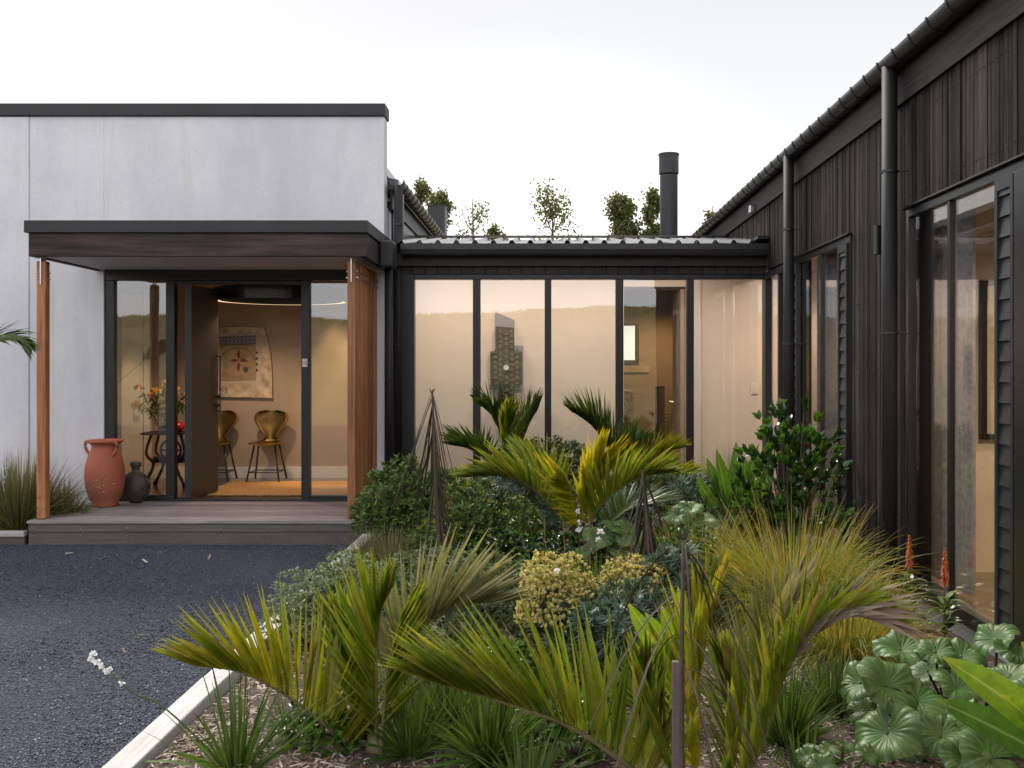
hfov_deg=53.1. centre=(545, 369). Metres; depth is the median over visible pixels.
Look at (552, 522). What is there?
shrub
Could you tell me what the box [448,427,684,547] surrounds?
nikau palm
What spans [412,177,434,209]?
poplar
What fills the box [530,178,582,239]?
poplar
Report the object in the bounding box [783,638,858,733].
strap leaf clump
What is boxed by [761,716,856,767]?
strap leaf clump
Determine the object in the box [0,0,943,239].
sky
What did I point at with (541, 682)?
strap leaf clump
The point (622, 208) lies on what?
poplar
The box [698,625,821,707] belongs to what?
strap leaf clump
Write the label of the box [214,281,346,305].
ring pendant
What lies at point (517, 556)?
shrub
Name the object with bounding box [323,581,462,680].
shrub
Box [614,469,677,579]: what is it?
lancewood
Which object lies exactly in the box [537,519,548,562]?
seed stem
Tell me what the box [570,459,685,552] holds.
shrub
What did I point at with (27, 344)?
nikau palm
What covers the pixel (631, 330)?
small window
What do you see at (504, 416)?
nikau palm
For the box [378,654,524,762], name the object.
strap leaf clump
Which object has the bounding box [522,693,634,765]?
shrub
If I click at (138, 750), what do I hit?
timber kerb
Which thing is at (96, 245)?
entrance canopy
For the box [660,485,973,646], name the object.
grass tussock
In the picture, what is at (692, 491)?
shrub
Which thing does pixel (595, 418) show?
nikau palm
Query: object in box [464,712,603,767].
strap leaf clump
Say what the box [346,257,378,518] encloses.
slat screen
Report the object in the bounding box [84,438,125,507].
terracotta jar
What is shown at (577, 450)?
shrub
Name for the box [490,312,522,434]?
carved panel
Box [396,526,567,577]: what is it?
shrub
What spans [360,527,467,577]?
grass tussock
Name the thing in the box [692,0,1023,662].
timber wing
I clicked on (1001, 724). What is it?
broad leaf plant
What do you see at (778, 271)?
corner window
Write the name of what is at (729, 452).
grass tussock
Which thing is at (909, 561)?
orange flower spike
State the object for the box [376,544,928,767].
nikau palm
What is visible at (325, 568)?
shrub
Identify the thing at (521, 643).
shrub
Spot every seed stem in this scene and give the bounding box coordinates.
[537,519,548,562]
[551,522,568,558]
[581,512,598,562]
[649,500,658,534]
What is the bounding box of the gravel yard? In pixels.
[0,542,349,767]
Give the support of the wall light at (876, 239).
attached to the timber wing at (900, 141)
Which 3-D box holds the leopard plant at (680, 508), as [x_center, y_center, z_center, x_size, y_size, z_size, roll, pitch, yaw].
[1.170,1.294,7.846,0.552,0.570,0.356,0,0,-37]
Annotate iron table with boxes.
[140,430,184,488]
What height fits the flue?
2.295 m
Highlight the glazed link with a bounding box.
[393,235,816,510]
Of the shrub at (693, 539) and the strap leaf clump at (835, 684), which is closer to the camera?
the strap leaf clump at (835, 684)
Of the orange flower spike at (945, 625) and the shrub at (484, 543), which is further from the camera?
the shrub at (484, 543)
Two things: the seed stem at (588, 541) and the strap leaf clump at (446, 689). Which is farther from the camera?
the seed stem at (588, 541)
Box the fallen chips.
[0,551,210,673]
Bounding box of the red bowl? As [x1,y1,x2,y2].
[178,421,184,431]
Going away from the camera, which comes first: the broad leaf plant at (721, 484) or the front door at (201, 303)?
the broad leaf plant at (721, 484)
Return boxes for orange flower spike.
[890,534,928,611]
[921,549,968,636]
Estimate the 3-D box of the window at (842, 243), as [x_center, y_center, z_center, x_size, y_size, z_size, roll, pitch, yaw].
[2.333,0.186,8.716,0.074,2.457,1.827,0,0,0]
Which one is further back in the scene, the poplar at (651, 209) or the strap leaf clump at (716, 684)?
the poplar at (651, 209)
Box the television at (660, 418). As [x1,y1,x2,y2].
[650,386,684,444]
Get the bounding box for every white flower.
[87,650,222,764]
[575,509,604,564]
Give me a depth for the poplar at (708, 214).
42.01 m
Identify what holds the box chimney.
on the concrete wing at (116, 336)
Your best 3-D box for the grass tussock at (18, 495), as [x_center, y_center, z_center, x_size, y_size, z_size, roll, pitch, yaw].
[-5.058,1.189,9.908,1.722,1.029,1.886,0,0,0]
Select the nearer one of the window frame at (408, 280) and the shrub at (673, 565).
the shrub at (673, 565)
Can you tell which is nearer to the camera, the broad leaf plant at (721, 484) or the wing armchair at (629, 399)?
the broad leaf plant at (721, 484)
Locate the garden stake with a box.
[672,660,678,767]
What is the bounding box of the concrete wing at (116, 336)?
[0,103,446,504]
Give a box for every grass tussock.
[0,441,101,530]
[17,468,113,540]
[329,522,422,567]
[334,485,416,542]
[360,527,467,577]
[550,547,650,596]
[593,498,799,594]
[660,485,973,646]
[688,432,748,487]
[737,549,989,687]
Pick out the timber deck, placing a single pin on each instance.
(223, 522)
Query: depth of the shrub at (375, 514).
8.90 m
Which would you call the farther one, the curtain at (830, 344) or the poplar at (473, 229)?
the poplar at (473, 229)
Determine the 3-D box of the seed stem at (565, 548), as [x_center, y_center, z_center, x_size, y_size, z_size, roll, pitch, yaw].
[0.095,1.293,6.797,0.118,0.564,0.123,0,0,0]
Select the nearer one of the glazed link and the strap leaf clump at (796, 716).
the strap leaf clump at (796, 716)
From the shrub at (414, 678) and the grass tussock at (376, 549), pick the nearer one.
the shrub at (414, 678)
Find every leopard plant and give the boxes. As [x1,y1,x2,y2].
[574,519,652,571]
[662,501,723,542]
[794,738,879,767]
[839,623,1023,767]
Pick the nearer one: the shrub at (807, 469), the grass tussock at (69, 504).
the shrub at (807, 469)
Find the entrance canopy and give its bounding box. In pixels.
[24,220,396,518]
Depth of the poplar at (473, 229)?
45.98 m
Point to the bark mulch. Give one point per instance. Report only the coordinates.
(319, 753)
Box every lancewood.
[384,389,462,585]
[508,528,880,767]
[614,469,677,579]
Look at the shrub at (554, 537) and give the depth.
7.37 m
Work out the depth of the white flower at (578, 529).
6.89 m
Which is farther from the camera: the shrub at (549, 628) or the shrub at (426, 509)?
the shrub at (426, 509)
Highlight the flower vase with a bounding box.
[131,379,184,430]
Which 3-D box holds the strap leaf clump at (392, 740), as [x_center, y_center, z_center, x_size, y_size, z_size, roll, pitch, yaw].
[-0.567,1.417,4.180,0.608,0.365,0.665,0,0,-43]
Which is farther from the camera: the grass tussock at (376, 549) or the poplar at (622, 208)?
the poplar at (622, 208)
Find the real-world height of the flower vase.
0.624 m
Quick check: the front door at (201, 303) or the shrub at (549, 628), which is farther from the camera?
the front door at (201, 303)
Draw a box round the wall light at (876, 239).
[872,225,880,254]
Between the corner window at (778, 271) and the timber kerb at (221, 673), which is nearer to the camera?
the timber kerb at (221, 673)
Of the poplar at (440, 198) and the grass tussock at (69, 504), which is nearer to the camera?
the grass tussock at (69, 504)
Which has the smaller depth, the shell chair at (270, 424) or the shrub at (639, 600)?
the shrub at (639, 600)
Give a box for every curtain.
[817,250,836,518]
[931,192,975,595]
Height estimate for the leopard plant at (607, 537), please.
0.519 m
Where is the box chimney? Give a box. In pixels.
[427,205,447,234]
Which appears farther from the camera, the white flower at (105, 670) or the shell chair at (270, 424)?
the shell chair at (270, 424)
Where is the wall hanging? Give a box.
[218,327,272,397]
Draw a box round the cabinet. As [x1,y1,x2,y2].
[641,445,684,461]
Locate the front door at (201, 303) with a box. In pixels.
[185,285,220,497]
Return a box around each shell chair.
[218,410,238,481]
[246,410,287,481]
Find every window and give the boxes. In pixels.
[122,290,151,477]
[624,323,649,371]
[764,265,782,508]
[794,233,851,549]
[900,153,1023,648]
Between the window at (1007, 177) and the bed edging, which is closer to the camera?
the window at (1007, 177)
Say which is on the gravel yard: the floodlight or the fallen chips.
the fallen chips
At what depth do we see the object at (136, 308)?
13.20 m
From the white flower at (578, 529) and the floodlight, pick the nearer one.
the white flower at (578, 529)
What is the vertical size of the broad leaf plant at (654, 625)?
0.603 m
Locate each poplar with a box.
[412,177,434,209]
[422,187,456,230]
[455,198,490,238]
[482,223,508,239]
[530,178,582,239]
[600,190,643,238]
[636,182,659,238]
[702,206,714,223]
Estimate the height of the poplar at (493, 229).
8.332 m
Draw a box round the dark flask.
[122,461,150,502]
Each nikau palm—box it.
[0,320,43,361]
[151,521,535,753]
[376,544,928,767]
[438,371,542,488]
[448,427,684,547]
[562,387,707,491]
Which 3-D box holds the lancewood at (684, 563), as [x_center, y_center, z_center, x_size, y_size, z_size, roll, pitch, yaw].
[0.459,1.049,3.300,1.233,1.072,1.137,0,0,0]
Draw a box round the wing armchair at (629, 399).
[624,389,639,433]
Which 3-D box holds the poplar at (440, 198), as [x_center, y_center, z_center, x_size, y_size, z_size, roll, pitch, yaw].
[-4.229,-2.676,40.059,1.920,8.830,2.019,0,0,0]
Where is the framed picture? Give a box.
[979,280,993,439]
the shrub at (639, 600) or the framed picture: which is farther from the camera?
the framed picture
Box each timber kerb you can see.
[102,677,225,767]
[204,533,372,691]
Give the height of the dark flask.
0.438 m
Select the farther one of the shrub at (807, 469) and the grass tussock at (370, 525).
the grass tussock at (370, 525)
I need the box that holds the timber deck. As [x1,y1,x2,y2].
[27,501,369,544]
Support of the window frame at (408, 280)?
in the glazed link
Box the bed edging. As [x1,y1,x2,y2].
[0,530,26,544]
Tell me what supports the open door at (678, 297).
in the glazed link
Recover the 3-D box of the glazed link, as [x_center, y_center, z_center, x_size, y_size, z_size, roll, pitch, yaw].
[1.345,-0.040,13.045,6.110,3.350,4.710,0,0,0]
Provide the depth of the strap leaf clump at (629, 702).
4.70 m
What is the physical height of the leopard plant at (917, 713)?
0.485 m
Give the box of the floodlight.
[749,205,756,213]
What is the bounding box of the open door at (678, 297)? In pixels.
[668,289,683,483]
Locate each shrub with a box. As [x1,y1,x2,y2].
[258,564,346,645]
[265,692,396,757]
[278,548,409,641]
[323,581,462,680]
[345,452,454,545]
[361,545,541,653]
[378,625,467,708]
[389,466,473,542]
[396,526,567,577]
[405,476,545,560]
[451,550,561,615]
[456,449,576,546]
[465,638,574,686]
[480,529,616,582]
[499,434,597,532]
[522,579,628,670]
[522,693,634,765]
[551,573,689,673]
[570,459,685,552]
[618,535,737,623]
[639,464,759,551]
[643,523,749,608]
[730,394,861,562]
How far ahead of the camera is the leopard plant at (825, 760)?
3.90 m
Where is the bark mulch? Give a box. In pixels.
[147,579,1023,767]
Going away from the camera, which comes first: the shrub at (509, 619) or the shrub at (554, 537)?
the shrub at (509, 619)
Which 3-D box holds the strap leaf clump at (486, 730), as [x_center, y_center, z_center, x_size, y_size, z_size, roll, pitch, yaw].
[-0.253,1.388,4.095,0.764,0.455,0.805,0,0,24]
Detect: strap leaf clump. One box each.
[142,644,362,767]
[250,688,316,730]
[339,682,468,767]
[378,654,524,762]
[403,660,580,767]
[427,611,491,658]
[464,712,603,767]
[505,648,609,737]
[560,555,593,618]
[580,631,715,712]
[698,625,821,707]
[710,656,868,764]
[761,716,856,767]
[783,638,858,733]
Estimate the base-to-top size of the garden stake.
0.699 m
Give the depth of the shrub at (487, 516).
7.87 m
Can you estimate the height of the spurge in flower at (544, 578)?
0.453 m
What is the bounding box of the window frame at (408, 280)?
[402,274,764,510]
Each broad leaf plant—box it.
[628,587,688,698]
[696,442,774,543]
[936,642,1023,758]
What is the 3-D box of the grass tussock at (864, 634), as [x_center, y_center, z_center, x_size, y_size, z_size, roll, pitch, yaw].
[1.605,1.823,5.490,1.804,1.802,1.828,0,0,0]
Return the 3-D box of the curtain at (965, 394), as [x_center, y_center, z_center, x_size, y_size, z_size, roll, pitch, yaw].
[2.600,0.138,6.645,0.059,2.485,0.810,0,0,0]
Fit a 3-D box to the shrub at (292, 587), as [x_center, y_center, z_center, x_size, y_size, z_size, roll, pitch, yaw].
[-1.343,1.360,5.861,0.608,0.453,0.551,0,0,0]
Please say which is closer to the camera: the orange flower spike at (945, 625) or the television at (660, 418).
the orange flower spike at (945, 625)
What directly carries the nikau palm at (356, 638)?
on the ground
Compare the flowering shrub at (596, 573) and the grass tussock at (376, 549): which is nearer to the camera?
the flowering shrub at (596, 573)
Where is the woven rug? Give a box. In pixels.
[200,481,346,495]
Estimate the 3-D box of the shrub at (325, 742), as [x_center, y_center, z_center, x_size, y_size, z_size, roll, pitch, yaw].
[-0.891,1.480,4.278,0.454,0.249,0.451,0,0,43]
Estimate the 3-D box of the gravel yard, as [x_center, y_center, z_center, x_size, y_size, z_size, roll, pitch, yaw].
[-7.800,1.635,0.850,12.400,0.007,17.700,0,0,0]
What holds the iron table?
on the concrete wing at (116, 336)
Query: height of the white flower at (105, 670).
0.506 m
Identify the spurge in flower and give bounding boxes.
[513,549,601,633]
[596,553,668,597]
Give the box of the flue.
[658,152,678,238]
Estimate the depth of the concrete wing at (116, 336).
10.96 m

